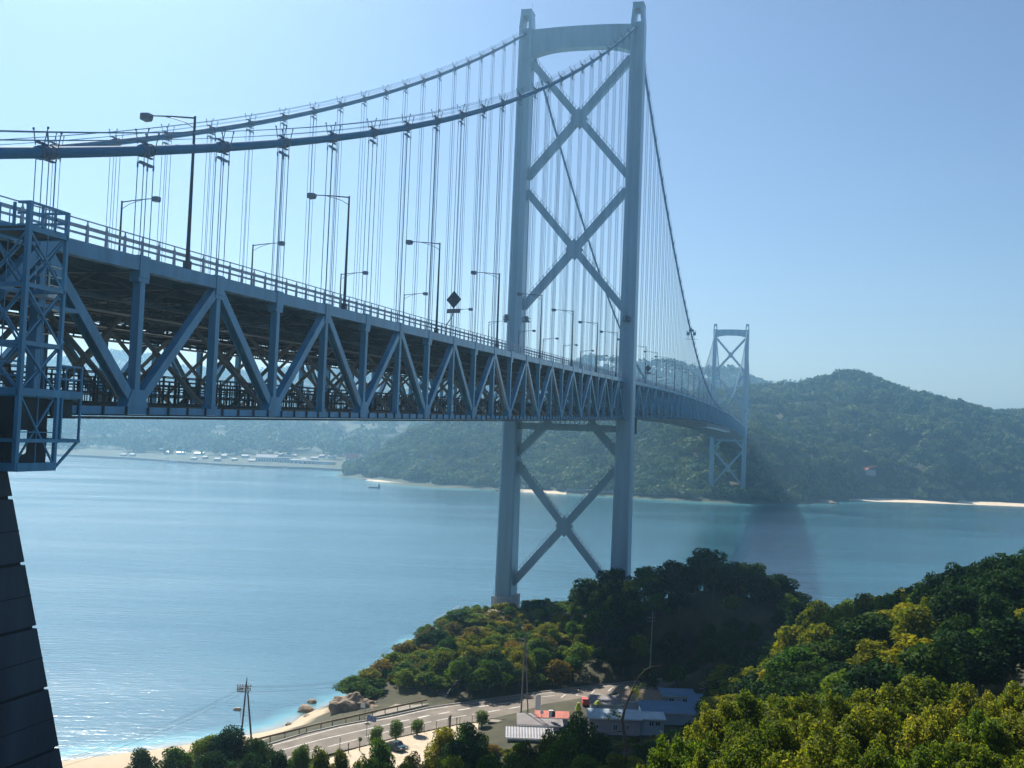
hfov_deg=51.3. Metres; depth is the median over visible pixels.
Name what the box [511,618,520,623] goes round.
green shrub
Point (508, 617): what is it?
autumn shrub
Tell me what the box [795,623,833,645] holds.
broadleaf tree
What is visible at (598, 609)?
broadleaf tree
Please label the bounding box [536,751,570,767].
leafy tree
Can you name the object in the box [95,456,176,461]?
quay wall
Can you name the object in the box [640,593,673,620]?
broadleaf tree
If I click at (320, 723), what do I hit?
guardrail
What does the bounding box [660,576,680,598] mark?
evergreen tree
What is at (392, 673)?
power line
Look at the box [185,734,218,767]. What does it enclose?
leafy tree
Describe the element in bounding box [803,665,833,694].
evergreen tree
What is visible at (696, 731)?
leafy tree
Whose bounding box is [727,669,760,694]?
evergreen tree
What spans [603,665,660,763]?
bare tree
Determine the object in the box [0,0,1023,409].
sky
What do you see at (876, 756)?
leafy tree
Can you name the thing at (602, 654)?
evergreen tree
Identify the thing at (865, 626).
evergreen tree
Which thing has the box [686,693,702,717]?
blue roof house
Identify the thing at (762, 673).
broadleaf tree
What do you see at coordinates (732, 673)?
evergreen tree
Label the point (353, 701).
rocky cliff
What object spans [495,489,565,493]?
cove beach
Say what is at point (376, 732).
clipped tree
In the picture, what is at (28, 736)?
bridge pier
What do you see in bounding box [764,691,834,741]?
leafy tree
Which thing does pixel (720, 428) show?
under deck car
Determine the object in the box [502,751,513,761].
broadleaf tree
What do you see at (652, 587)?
evergreen tree
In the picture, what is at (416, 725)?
clipped tree
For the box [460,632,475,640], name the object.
autumn shrub
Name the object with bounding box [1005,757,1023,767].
leafy tree
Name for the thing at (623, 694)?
brown roof house
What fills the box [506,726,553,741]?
striped shed
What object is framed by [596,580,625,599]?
evergreen tree
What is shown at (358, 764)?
leafy tree
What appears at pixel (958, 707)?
leafy tree
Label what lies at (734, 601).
broadleaf tree
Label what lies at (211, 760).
leafy tree
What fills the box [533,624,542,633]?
broadleaf tree
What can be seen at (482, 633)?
broadleaf tree
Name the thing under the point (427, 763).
leafy tree
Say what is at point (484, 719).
clipped tree
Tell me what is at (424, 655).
green shrub
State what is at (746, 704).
leafy tree
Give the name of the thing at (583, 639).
broadleaf tree
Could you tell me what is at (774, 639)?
evergreen tree
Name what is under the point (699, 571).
evergreen tree
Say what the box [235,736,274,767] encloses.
leafy tree
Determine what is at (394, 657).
broadleaf tree
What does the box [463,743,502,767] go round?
leafy tree
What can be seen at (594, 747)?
leafy tree
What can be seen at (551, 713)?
roof vent
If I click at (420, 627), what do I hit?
green shrub
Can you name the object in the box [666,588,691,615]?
evergreen tree
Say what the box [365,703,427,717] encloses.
pavement
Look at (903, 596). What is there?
broadleaf tree
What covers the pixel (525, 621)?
broadleaf tree
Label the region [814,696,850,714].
evergreen tree
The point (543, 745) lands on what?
leafy tree
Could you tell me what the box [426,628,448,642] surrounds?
evergreen tree
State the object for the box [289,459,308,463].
white block
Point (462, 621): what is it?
green shrub
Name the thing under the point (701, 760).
leafy tree
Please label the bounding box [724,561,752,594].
evergreen tree
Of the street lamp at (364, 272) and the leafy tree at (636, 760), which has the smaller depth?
the leafy tree at (636, 760)
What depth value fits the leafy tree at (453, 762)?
137.13 m
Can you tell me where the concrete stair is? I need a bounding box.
[437,652,475,697]
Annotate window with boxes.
[613,724,617,730]
[655,721,660,726]
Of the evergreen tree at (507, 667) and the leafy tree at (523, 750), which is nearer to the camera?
the leafy tree at (523, 750)
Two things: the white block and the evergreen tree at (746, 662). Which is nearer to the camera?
the evergreen tree at (746, 662)
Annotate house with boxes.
[517,713,562,730]
[535,710,569,724]
[586,708,642,735]
[587,694,623,708]
[617,688,663,709]
[637,700,696,724]
[640,711,665,734]
[658,687,694,701]
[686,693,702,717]
[861,465,876,475]
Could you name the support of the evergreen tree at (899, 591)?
on the ground at (702, 609)
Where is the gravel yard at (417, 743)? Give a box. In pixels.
[328,723,478,767]
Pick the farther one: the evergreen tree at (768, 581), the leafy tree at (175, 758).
the evergreen tree at (768, 581)
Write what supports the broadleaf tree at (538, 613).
on the ground at (702, 609)
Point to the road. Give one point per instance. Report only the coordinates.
(454, 711)
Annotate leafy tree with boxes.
[124,747,157,767]
[156,746,192,767]
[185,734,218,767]
[192,750,233,767]
[205,724,247,767]
[228,750,266,767]
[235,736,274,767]
[266,749,296,767]
[287,743,311,767]
[309,745,329,767]
[329,747,349,767]
[353,755,368,767]
[363,756,390,767]
[366,736,395,767]
[390,763,411,767]
[401,751,420,767]
[418,755,438,767]
[423,726,457,764]
[433,739,484,766]
[436,754,463,767]
[452,721,488,747]
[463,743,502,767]
[476,754,502,767]
[502,752,535,767]
[506,740,538,767]
[532,729,556,766]
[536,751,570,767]
[544,731,579,766]
[554,711,596,752]
[571,753,603,767]
[577,731,612,766]
[597,752,636,767]
[628,742,654,765]
[628,755,649,767]
[642,735,681,766]
[647,731,719,767]
[664,729,684,747]
[678,720,697,741]
[682,745,725,767]
[683,698,747,756]
[683,718,760,767]
[701,688,802,752]
[718,735,789,767]
[743,714,809,767]
[758,731,846,767]
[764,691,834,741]
[783,711,868,767]
[810,692,871,734]
[828,703,923,767]
[830,681,946,735]
[833,734,894,767]
[882,738,972,767]
[888,704,982,767]
[892,673,970,734]
[940,681,1003,731]
[948,740,1023,767]
[955,706,1023,765]
[975,680,1023,721]
[978,706,1023,767]
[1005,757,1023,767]
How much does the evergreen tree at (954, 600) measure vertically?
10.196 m
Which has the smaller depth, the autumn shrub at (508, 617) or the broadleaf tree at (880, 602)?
the broadleaf tree at (880, 602)
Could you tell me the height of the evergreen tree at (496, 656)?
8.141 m
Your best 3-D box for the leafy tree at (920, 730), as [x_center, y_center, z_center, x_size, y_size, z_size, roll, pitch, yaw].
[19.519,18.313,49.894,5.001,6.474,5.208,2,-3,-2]
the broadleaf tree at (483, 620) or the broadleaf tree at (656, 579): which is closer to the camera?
the broadleaf tree at (656, 579)
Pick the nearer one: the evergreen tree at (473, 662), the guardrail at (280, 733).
the guardrail at (280, 733)
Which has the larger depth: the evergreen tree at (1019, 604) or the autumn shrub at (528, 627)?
the autumn shrub at (528, 627)
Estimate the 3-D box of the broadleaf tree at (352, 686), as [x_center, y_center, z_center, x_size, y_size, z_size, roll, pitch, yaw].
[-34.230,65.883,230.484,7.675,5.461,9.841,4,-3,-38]
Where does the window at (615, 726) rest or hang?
in the row house at (633, 719)
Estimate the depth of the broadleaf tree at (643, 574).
290.23 m
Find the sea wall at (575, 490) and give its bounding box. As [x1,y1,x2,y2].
[566,488,673,494]
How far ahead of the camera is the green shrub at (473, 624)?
291.39 m
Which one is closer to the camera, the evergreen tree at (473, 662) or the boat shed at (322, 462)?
the evergreen tree at (473, 662)
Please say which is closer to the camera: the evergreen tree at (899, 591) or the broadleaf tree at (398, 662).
the evergreen tree at (899, 591)
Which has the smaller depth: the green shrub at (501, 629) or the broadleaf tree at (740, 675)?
the broadleaf tree at (740, 675)
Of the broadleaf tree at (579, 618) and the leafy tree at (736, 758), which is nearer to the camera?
the leafy tree at (736, 758)
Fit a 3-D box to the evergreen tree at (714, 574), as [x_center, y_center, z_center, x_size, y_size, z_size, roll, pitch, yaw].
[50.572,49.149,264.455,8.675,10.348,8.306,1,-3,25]
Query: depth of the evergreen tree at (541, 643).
254.33 m
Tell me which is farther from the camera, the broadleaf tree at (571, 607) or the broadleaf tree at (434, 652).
the broadleaf tree at (571, 607)
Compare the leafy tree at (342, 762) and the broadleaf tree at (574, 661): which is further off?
the broadleaf tree at (574, 661)
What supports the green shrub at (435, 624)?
on the ground at (702, 609)
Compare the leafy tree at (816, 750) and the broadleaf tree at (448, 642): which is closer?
the leafy tree at (816, 750)
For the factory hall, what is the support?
on the mainland hills at (346, 427)
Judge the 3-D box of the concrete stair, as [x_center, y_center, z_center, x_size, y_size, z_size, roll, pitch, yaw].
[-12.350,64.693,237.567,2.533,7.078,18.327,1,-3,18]
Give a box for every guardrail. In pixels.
[258,726,305,741]
[306,720,331,731]
[332,699,426,725]
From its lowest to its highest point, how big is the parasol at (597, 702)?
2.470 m
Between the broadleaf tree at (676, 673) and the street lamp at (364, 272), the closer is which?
the street lamp at (364, 272)
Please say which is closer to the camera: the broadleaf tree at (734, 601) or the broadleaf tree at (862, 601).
the broadleaf tree at (862, 601)
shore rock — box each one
[297,704,313,712]
[307,699,316,703]
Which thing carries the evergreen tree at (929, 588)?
on the ground at (702, 609)
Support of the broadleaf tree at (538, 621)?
on the ground at (702, 609)
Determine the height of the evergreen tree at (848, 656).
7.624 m
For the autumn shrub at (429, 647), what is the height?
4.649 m
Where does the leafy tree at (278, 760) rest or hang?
on the ground at (702, 609)
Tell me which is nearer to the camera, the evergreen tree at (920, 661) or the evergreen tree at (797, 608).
the evergreen tree at (920, 661)
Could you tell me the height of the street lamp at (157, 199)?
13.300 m
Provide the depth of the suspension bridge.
161.56 m
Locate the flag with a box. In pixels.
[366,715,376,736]
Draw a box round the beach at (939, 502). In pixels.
[847,498,1023,506]
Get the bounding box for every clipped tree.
[369,725,383,745]
[388,719,403,739]
[410,719,424,734]
[475,710,489,726]
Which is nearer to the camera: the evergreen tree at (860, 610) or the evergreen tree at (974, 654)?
the evergreen tree at (974, 654)
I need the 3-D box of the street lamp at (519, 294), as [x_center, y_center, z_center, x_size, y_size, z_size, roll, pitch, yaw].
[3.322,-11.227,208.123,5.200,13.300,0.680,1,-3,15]
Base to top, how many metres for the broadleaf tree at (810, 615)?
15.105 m
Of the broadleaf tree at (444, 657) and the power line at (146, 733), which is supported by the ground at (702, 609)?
the broadleaf tree at (444, 657)
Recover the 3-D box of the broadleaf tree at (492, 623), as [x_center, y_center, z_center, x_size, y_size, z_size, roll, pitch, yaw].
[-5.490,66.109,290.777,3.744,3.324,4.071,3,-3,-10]
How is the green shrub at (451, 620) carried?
on the ground at (702, 609)
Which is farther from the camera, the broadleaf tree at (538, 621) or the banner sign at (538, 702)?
the broadleaf tree at (538, 621)
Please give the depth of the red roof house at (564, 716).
209.48 m
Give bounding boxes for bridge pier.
[0,433,62,767]
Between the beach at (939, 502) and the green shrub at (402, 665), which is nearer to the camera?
the green shrub at (402, 665)
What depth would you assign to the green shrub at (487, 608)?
309.45 m
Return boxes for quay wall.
[46,454,94,457]
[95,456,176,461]
[177,461,266,467]
[267,466,341,470]
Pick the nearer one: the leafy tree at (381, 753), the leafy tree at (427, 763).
the leafy tree at (427, 763)
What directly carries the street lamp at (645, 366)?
on the suspension bridge
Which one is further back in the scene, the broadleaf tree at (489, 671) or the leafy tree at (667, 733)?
the broadleaf tree at (489, 671)
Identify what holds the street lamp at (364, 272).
on the suspension bridge
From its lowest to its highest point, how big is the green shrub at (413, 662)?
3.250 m
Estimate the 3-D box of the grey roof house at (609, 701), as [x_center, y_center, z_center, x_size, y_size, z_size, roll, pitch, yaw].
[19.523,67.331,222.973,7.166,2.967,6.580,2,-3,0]
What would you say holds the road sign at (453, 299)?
on the suspension bridge
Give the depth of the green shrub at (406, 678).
233.78 m
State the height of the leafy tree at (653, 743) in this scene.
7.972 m
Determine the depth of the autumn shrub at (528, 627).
287.05 m
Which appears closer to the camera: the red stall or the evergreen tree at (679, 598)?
the red stall
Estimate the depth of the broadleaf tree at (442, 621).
296.24 m
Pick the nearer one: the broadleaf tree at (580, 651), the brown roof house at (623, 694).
the brown roof house at (623, 694)
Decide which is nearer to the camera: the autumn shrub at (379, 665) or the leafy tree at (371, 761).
the leafy tree at (371, 761)
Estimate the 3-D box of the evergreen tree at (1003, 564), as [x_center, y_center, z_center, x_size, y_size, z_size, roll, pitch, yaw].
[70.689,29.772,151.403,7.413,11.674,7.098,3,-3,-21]
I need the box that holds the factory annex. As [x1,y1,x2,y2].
[276,457,291,461]
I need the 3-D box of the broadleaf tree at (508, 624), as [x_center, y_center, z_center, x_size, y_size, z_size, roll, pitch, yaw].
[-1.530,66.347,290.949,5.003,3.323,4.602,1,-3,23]
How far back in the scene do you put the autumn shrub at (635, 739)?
193.88 m
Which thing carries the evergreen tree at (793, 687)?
on the ground at (702, 609)
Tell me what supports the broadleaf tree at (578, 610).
on the ground at (702, 609)
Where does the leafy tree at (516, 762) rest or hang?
on the ground at (702, 609)
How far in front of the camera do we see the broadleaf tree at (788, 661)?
148.32 m
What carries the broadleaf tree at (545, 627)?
on the ground at (702, 609)
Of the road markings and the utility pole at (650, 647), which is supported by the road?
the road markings
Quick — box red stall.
[582,697,589,704]
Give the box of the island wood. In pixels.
[341,368,1023,501]
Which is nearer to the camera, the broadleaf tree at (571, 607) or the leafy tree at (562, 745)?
the leafy tree at (562, 745)
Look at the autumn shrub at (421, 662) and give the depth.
246.38 m
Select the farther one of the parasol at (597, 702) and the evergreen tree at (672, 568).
the evergreen tree at (672, 568)
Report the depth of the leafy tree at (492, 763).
133.82 m
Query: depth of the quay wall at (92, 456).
1699.87 m
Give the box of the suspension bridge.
[0,1,751,607]
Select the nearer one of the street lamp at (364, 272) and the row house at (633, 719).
the street lamp at (364, 272)
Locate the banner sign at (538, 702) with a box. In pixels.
[535,691,540,709]
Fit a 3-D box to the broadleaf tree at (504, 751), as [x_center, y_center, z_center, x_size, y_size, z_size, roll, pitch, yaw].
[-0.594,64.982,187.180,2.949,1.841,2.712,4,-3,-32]
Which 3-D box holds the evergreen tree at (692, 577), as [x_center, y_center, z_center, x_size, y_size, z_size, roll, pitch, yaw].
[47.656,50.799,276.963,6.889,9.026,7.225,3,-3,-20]
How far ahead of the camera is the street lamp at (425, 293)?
214.21 m
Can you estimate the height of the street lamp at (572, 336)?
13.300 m
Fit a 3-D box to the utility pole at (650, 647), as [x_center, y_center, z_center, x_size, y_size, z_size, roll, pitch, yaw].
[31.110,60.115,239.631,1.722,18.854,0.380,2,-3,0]
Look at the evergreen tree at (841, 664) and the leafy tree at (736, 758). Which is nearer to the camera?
the leafy tree at (736, 758)
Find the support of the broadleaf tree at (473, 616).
on the ground at (702, 609)
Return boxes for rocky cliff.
[328,691,377,714]
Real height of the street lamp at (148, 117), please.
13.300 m
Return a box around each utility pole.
[233,679,251,742]
[519,629,528,712]
[647,612,654,689]
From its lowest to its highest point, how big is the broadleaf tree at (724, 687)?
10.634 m
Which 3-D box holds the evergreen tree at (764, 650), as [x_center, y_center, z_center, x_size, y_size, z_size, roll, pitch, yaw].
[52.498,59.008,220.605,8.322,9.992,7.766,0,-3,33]
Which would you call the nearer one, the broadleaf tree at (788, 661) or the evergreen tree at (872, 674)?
the evergreen tree at (872, 674)
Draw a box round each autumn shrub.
[364,659,393,677]
[385,674,399,682]
[391,641,423,654]
[415,660,430,668]
[418,643,437,649]
[442,621,464,634]
[445,630,455,637]
[456,625,480,637]
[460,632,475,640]
[485,612,503,619]
[486,744,502,754]
[504,614,512,620]
[505,642,518,649]
[520,624,535,632]
[542,658,573,685]
[544,637,558,651]
[630,736,642,742]
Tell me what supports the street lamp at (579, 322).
on the suspension bridge
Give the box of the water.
[8,456,1023,760]
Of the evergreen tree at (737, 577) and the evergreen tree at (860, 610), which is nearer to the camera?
the evergreen tree at (860, 610)
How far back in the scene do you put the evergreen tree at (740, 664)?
233.83 m
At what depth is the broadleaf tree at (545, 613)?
300.14 m
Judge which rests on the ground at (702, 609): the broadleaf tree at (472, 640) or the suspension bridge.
the broadleaf tree at (472, 640)
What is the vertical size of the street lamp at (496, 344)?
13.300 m
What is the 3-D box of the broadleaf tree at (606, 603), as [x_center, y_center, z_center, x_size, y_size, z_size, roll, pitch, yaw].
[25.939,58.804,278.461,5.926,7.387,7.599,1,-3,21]
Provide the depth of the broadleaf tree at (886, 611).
164.80 m
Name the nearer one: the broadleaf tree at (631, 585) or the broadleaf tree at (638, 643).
the broadleaf tree at (638, 643)
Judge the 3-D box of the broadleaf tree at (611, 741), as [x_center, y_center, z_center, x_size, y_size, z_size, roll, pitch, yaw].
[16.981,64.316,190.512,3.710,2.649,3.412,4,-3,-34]
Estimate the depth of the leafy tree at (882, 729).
49.56 m
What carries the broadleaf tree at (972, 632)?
on the ground at (702, 609)
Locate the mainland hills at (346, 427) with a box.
[0,362,738,471]
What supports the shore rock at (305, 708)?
in the water
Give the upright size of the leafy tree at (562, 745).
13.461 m
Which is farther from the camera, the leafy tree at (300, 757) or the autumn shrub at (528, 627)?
the autumn shrub at (528, 627)
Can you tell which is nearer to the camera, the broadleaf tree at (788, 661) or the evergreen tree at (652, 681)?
the broadleaf tree at (788, 661)
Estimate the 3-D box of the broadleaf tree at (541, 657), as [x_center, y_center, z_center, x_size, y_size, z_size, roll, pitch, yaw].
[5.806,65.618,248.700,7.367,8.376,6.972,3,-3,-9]
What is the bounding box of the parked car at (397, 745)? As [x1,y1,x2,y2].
[386,739,406,751]
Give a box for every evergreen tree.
[412,631,437,647]
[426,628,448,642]
[464,655,480,679]
[481,649,511,663]
[498,659,525,689]
[521,599,550,612]
[527,637,556,668]
[550,652,566,668]
[567,578,606,606]
[592,566,635,595]
[592,645,610,668]
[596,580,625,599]
[634,580,666,600]
[636,665,658,689]
[651,559,694,595]
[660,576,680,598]
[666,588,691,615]
[680,547,727,589]
[682,562,702,591]
[683,585,701,593]
[694,563,707,590]
[695,680,727,714]
[700,560,729,600]
[719,565,752,594]
[719,665,746,680]
[720,617,744,633]
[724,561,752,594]
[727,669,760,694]
[737,660,744,667]
[739,679,773,706]
[742,562,769,590]
[742,622,764,645]
[742,652,758,666]
[747,646,773,667]
[753,577,786,602]
[757,676,816,702]
[760,633,779,649]
[765,573,800,606]
[771,609,786,626]
[775,659,829,687]
[776,591,812,613]
[781,601,814,637]
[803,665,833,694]
[805,639,850,666]
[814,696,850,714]
[818,661,854,692]
[828,610,898,655]
[830,623,854,662]
[831,656,908,705]
[833,625,855,660]
[852,603,875,616]
[885,590,911,609]
[894,587,910,604]
[894,639,968,704]
[910,570,944,603]
[925,583,992,629]
[929,612,981,643]
[933,628,987,685]
[937,562,967,590]
[946,634,1010,698]
[955,556,997,587]
[959,569,997,591]
[968,570,1023,607]
[972,594,1013,629]
[975,616,1023,685]
[983,552,1022,579]
[1002,599,1023,621]
[1004,552,1023,582]
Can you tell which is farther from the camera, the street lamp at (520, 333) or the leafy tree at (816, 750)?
the street lamp at (520, 333)
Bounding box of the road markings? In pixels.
[266,684,627,757]
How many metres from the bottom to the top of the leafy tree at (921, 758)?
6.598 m
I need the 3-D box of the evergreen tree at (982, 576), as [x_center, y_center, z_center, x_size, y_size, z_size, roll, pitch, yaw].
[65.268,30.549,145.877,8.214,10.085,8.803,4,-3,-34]
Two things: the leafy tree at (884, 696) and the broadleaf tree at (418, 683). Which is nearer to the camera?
the leafy tree at (884, 696)
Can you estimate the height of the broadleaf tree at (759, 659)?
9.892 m
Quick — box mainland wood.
[0,348,796,456]
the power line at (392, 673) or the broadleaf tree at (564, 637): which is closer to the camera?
the power line at (392, 673)
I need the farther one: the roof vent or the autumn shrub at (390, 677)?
the autumn shrub at (390, 677)
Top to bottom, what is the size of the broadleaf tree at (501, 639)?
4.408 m
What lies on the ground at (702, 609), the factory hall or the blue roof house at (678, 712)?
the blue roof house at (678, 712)
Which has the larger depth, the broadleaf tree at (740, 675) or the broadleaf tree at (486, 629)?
the broadleaf tree at (486, 629)
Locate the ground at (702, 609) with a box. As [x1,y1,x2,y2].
[62,590,1023,767]
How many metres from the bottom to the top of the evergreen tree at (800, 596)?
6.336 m
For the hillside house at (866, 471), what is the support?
on the island hill at (909, 442)
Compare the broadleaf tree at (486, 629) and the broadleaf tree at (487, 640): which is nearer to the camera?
the broadleaf tree at (487, 640)
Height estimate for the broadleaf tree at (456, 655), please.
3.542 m
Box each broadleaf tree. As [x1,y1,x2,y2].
[332,675,372,693]
[356,668,381,682]
[374,678,387,689]
[381,651,406,664]
[387,659,410,667]
[406,654,419,662]
[410,680,422,687]
[415,671,442,689]
[428,647,455,661]
[429,651,453,675]
[433,636,459,651]
[437,619,446,625]
[444,656,477,692]
[445,608,485,617]
[452,651,458,660]
[458,613,489,622]
[458,634,483,654]
[458,645,482,658]
[472,659,513,693]
[473,626,499,636]
[477,617,488,625]
[478,631,489,637]
[480,635,500,651]
[481,644,502,659]
[486,621,497,628]
[486,625,495,630]
[490,634,507,644]
[494,603,506,612]
[497,621,515,628]
[499,748,514,755]
[501,647,521,661]
[502,602,515,609]
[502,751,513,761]
[507,638,520,643]
[507,649,535,673]
[511,647,522,650]
[512,662,531,685]
[518,614,529,618]
[520,600,529,607]
[521,619,528,624]
[521,638,537,651]
[528,648,551,673]
[530,631,573,641]
[532,608,543,618]
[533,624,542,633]
[534,618,543,625]
[537,622,556,635]
[540,606,549,618]
[542,603,569,614]
[547,628,561,643]
[549,614,568,628]
[556,620,567,632]
[557,645,568,655]
[561,641,593,672]
[563,654,587,681]
[564,620,584,642]
[567,604,577,614]
[569,614,583,623]
[570,607,584,616]
[573,634,592,645]
[577,610,600,640]
[586,605,608,617]
[601,595,615,609]
[605,736,618,744]
[620,580,640,595]
[628,634,652,659]
[633,566,655,600]
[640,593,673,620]
[650,577,668,595]
[662,664,686,687]
[694,693,738,720]
[698,677,741,707]
[701,663,736,690]
[722,594,740,613]
[732,666,758,681]
[752,667,780,687]
[755,654,770,668]
[756,645,776,669]
[759,649,782,667]
[760,645,828,693]
[770,624,808,655]
[774,594,798,611]
[795,600,830,636]
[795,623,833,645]
[815,668,853,702]
[817,597,854,626]
[842,592,875,621]
[845,638,892,665]
[863,609,892,616]
[872,592,898,611]
[878,602,929,640]
[880,633,932,677]
[886,604,939,642]
[892,593,910,608]
[904,581,925,605]
[915,596,942,630]
[943,627,1005,687]
[1013,608,1023,619]
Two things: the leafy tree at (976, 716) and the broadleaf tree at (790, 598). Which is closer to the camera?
the leafy tree at (976, 716)
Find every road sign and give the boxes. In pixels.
[445,291,460,333]
[646,365,650,377]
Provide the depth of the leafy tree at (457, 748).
156.51 m
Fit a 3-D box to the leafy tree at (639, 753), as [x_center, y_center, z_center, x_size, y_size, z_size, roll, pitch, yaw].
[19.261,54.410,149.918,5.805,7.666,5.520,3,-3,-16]
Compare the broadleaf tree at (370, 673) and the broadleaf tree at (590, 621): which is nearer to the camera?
the broadleaf tree at (370, 673)
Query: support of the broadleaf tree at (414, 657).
on the ground at (702, 609)
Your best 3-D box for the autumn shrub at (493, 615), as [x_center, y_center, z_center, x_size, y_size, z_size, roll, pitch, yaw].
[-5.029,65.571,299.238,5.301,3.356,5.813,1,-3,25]
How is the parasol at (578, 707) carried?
on the ground at (702, 609)
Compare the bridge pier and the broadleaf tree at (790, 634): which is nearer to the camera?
the bridge pier
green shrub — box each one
[348,685,385,697]
[382,668,394,677]
[388,662,418,676]
[392,668,419,687]
[405,660,417,666]
[412,626,427,634]
[419,652,428,659]
[419,662,437,671]
[425,668,439,676]
[430,677,457,690]
[433,617,447,627]
[445,618,456,624]
[457,616,468,626]
[468,620,479,627]
[471,606,485,614]
[481,605,491,611]
[495,625,509,634]
[503,606,516,615]
[509,630,532,641]
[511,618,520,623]
[514,624,522,630]
[528,669,542,675]
[529,673,552,686]
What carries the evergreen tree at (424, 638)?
on the ground at (702, 609)
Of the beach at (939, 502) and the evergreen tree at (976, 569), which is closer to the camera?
the evergreen tree at (976, 569)
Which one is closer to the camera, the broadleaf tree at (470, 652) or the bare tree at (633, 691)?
the bare tree at (633, 691)
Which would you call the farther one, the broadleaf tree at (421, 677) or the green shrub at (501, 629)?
the green shrub at (501, 629)
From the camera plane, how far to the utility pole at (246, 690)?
194.00 m
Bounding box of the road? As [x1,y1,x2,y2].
[270,678,674,762]
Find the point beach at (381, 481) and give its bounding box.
[367,479,403,483]
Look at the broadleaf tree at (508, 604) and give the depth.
309.44 m
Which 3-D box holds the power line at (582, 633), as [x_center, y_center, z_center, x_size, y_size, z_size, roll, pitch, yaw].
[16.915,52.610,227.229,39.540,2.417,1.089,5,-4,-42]
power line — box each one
[65,690,242,765]
[251,639,524,691]
[538,622,637,641]
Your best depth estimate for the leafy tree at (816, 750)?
41.52 m
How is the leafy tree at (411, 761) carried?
on the ground at (702, 609)
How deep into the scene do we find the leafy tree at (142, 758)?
161.40 m
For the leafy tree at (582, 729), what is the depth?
141.40 m
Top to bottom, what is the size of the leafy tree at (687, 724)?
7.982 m
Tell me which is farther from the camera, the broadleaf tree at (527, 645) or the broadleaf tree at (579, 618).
the broadleaf tree at (579, 618)
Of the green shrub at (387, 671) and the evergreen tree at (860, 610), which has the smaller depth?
the evergreen tree at (860, 610)
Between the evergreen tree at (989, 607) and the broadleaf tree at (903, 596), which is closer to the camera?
the evergreen tree at (989, 607)
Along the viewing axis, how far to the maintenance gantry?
63.58 m
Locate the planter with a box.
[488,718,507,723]
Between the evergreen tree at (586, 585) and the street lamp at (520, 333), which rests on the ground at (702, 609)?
the evergreen tree at (586, 585)
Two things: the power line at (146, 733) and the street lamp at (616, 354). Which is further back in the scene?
the street lamp at (616, 354)
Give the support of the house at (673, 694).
on the ground at (702, 609)
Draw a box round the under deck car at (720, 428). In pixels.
[703,423,729,432]
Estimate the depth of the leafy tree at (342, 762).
141.56 m
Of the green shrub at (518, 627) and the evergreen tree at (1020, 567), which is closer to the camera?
the evergreen tree at (1020, 567)
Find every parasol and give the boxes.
[575,702,580,710]
[594,700,601,707]
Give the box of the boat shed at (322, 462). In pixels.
[308,461,335,464]
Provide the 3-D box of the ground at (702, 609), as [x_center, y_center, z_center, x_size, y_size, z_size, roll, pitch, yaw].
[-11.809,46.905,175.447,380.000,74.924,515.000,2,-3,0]
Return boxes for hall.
[255,454,278,461]
[346,453,358,460]
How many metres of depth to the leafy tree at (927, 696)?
61.58 m
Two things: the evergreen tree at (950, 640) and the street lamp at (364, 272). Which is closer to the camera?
the evergreen tree at (950, 640)
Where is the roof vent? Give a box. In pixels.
[549,710,554,716]
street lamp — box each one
[118,196,160,250]
[140,112,195,269]
[250,241,283,284]
[307,193,349,309]
[339,271,367,306]
[404,292,427,302]
[407,240,440,332]
[451,308,472,327]
[471,271,499,347]
[517,292,541,357]
[518,330,535,351]
[552,309,573,365]
[578,321,597,371]
[601,331,617,376]
[641,346,646,383]
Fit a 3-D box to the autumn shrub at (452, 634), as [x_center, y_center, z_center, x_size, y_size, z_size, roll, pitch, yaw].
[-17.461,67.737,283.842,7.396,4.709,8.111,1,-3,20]
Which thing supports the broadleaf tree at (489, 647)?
on the ground at (702, 609)
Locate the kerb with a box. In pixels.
[268,677,668,744]
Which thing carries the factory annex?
on the mainland hills at (346, 427)
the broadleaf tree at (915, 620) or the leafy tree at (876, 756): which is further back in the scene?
the broadleaf tree at (915, 620)
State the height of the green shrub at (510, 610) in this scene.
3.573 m
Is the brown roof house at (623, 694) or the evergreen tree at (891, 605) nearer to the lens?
the evergreen tree at (891, 605)
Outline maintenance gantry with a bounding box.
[0,200,83,471]
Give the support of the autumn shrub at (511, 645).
on the ground at (702, 609)
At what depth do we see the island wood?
1349.81 m
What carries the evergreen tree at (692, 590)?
on the ground at (702, 609)
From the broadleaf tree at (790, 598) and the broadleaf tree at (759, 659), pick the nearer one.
the broadleaf tree at (759, 659)
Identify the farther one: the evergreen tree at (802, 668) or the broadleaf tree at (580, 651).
the broadleaf tree at (580, 651)
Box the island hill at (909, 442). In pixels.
[337,386,1023,503]
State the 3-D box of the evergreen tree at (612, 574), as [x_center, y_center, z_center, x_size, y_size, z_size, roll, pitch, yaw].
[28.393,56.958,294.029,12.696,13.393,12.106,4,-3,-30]
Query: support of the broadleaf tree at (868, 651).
on the ground at (702, 609)
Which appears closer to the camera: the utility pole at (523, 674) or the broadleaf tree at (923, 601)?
the broadleaf tree at (923, 601)
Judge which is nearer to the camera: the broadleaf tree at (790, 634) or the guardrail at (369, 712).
the broadleaf tree at (790, 634)
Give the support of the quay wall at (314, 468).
on the mainland hills at (346, 427)
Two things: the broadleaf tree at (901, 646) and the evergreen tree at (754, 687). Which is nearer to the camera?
the broadleaf tree at (901, 646)
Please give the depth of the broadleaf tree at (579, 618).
276.64 m
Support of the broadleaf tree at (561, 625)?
on the ground at (702, 609)

